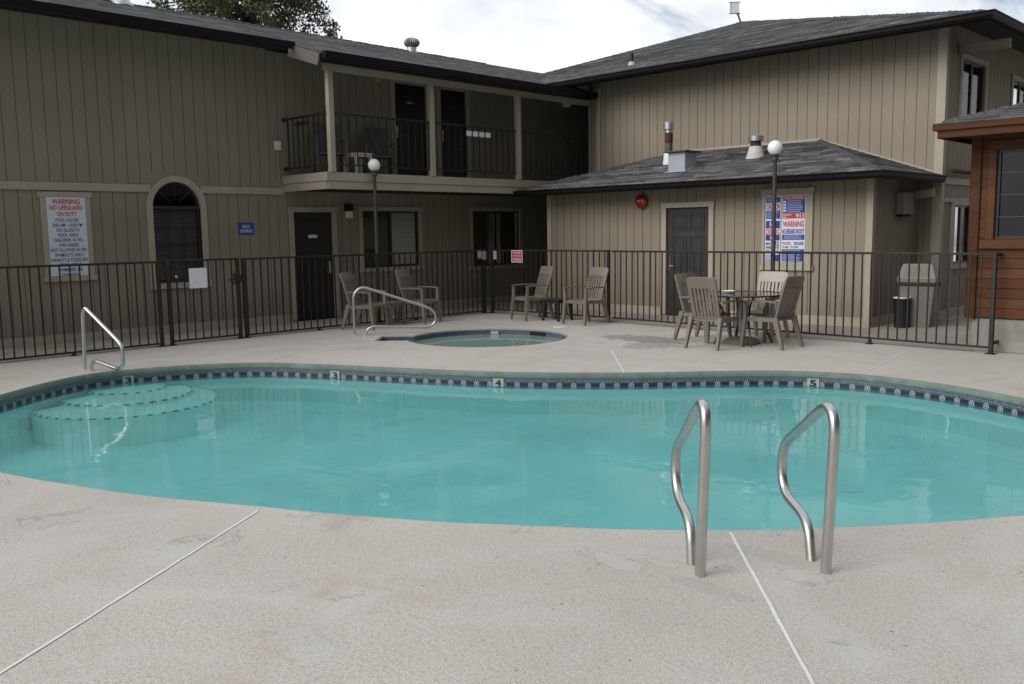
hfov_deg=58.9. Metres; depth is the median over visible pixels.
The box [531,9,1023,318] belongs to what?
motel wing
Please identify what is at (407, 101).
door
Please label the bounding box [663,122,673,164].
flue pipe
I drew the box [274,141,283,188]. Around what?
electrical box
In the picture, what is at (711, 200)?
annex
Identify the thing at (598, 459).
pool basin
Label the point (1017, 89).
window
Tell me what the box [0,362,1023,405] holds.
pool coping
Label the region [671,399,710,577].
grab rail
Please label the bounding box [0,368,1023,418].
pool waterline tile
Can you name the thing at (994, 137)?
cedar cabin
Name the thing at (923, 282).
trash can
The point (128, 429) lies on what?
pool steps
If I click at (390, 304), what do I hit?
side table
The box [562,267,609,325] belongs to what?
patio chair
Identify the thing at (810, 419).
grab rail
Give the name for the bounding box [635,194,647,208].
alarm bell
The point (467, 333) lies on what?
spa waterline tile
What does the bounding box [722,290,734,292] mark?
ashtray
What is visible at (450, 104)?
door
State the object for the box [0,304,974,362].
walkway
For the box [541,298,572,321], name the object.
side table
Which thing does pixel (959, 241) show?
window
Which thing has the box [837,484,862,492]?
pool drain
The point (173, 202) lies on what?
arched window
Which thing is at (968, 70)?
window
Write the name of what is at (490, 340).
spa water
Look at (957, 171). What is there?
wall pipe
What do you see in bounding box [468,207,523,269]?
window
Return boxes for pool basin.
[0,378,1023,530]
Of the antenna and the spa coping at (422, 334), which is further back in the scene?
the antenna
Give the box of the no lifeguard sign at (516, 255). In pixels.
[511,250,522,262]
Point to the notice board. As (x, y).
(794, 217)
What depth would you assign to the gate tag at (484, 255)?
18.40 m
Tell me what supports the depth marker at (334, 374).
attached to the pool waterline tile at (998, 407)
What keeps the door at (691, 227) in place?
in the annex
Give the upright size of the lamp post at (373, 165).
3.002 m
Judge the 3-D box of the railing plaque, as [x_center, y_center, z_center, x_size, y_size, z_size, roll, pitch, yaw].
[-3.828,-3.979,16.506,0.470,0.070,0.015,6,10,44]
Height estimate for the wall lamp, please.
0.275 m
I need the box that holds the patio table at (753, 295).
[704,290,780,346]
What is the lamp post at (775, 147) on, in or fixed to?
on the walkway
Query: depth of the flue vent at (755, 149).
16.88 m
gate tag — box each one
[482,251,485,259]
[493,251,496,258]
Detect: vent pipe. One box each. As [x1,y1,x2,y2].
[113,0,133,5]
[628,53,634,65]
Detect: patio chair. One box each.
[313,123,349,172]
[339,271,388,329]
[363,128,396,174]
[395,268,441,324]
[510,266,554,320]
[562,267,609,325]
[673,272,731,342]
[684,277,743,350]
[734,271,789,341]
[740,275,804,349]
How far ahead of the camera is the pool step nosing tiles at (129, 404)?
10.39 m
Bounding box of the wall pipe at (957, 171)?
[949,169,970,174]
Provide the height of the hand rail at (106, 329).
0.833 m
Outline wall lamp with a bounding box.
[344,204,353,217]
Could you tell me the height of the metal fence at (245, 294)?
1.299 m
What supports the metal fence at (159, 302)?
on the pool deck
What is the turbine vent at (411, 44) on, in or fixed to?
on the motel wing at (156, 132)
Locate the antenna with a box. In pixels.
[729,1,740,21]
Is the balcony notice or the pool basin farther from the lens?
the balcony notice
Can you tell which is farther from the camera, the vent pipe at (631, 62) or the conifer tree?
the conifer tree
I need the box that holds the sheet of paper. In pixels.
[189,268,206,288]
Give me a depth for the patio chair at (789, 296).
12.49 m
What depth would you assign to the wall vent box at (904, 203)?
15.23 m
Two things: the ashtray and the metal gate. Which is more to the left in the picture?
the metal gate
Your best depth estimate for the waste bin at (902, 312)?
14.64 m
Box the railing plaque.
[294,121,306,125]
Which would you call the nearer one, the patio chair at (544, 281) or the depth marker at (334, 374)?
the depth marker at (334, 374)
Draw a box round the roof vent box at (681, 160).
[663,150,700,172]
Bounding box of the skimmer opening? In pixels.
[530,332,544,335]
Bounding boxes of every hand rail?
[81,307,124,370]
[352,286,436,335]
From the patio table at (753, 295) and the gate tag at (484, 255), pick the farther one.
the gate tag at (484, 255)
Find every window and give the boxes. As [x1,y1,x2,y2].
[146,174,211,289]
[357,207,424,272]
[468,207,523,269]
[951,200,968,268]
[958,54,989,117]
[976,75,1023,109]
[978,139,1023,248]
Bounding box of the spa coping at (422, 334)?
[375,328,567,340]
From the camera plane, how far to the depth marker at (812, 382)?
10.43 m
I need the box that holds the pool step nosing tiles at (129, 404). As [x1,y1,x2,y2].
[30,383,218,419]
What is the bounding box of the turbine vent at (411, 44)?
[404,38,419,52]
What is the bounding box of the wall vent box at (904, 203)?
[896,192,913,216]
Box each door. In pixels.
[287,207,339,320]
[389,80,428,175]
[436,86,470,177]
[660,201,714,315]
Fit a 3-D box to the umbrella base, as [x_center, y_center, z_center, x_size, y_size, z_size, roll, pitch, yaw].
[3.312,-0.161,13.062,0.520,0.362,0.520,6,10,44]
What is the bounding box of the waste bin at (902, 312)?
[893,296,910,327]
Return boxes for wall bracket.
[994,253,1002,343]
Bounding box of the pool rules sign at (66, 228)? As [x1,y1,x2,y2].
[36,191,97,281]
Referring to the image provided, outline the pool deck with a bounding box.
[0,300,1023,683]
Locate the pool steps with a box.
[31,383,219,447]
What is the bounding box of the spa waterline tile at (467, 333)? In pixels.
[379,330,565,340]
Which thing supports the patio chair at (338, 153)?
on the motel wing at (156, 132)
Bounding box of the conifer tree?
[146,0,343,38]
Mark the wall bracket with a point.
(997, 341)
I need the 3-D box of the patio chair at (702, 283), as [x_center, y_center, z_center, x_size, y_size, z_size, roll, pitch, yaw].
[2.807,-0.419,12.657,0.608,1.001,0.673,6,10,44]
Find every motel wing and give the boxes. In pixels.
[0,0,597,348]
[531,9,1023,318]
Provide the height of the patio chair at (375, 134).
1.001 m
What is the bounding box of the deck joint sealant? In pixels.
[0,349,908,683]
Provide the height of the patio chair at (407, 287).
1.001 m
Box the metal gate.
[165,258,245,345]
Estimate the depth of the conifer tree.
31.35 m
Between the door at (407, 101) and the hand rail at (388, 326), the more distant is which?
the door at (407, 101)
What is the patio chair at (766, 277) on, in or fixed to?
on the pool deck
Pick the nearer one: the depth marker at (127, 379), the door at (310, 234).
the depth marker at (127, 379)
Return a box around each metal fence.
[0,261,166,360]
[241,249,488,337]
[490,249,612,321]
[611,250,997,354]
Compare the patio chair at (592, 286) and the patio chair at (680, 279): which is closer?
the patio chair at (680, 279)
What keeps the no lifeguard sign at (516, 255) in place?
attached to the metal fence at (492, 285)
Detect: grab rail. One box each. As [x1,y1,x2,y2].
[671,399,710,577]
[777,402,839,574]
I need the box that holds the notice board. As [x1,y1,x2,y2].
[759,187,815,270]
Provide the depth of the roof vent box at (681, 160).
17.32 m
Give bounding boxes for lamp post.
[368,159,382,322]
[768,140,782,334]
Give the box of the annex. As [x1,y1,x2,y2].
[513,138,946,327]
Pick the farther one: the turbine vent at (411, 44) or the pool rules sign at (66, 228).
the turbine vent at (411, 44)
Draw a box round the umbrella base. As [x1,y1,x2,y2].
[723,336,759,344]
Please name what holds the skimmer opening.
attached to the spa waterline tile at (467, 333)
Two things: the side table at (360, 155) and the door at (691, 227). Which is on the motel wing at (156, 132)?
the side table at (360, 155)
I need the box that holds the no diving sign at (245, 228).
[238,223,253,234]
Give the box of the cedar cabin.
[932,103,1023,353]
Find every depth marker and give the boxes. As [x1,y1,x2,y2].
[122,375,133,383]
[330,371,339,378]
[493,378,503,386]
[807,378,818,386]
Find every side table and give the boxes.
[344,152,373,172]
[373,301,405,324]
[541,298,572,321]
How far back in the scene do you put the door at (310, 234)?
17.59 m
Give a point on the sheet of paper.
(197, 277)
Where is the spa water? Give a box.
[410,334,562,346]
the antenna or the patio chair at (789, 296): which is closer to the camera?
the patio chair at (789, 296)
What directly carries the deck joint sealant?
on the pool deck
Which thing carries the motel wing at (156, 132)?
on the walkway
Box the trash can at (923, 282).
[896,263,941,327]
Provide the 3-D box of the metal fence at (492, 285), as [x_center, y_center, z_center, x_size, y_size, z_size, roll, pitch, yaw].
[0.664,-1.122,17.419,0.120,1.299,3.180,-8,10,-44]
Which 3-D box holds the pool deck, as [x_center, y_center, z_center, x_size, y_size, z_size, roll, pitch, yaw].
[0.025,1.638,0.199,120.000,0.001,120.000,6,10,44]
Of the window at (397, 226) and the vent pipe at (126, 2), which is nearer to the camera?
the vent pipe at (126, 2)
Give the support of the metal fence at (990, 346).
on the pool deck
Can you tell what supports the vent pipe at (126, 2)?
on the motel wing at (156, 132)
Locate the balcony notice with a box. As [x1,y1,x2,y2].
[466,130,491,137]
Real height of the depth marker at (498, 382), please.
0.102 m
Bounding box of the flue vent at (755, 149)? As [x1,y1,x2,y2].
[746,135,764,158]
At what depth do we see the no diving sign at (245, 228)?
16.47 m
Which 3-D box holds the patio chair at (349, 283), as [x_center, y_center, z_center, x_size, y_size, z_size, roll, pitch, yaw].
[-2.605,-0.733,15.930,0.673,1.001,0.608,1,7,19]
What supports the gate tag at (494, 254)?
attached to the metal fence at (492, 285)

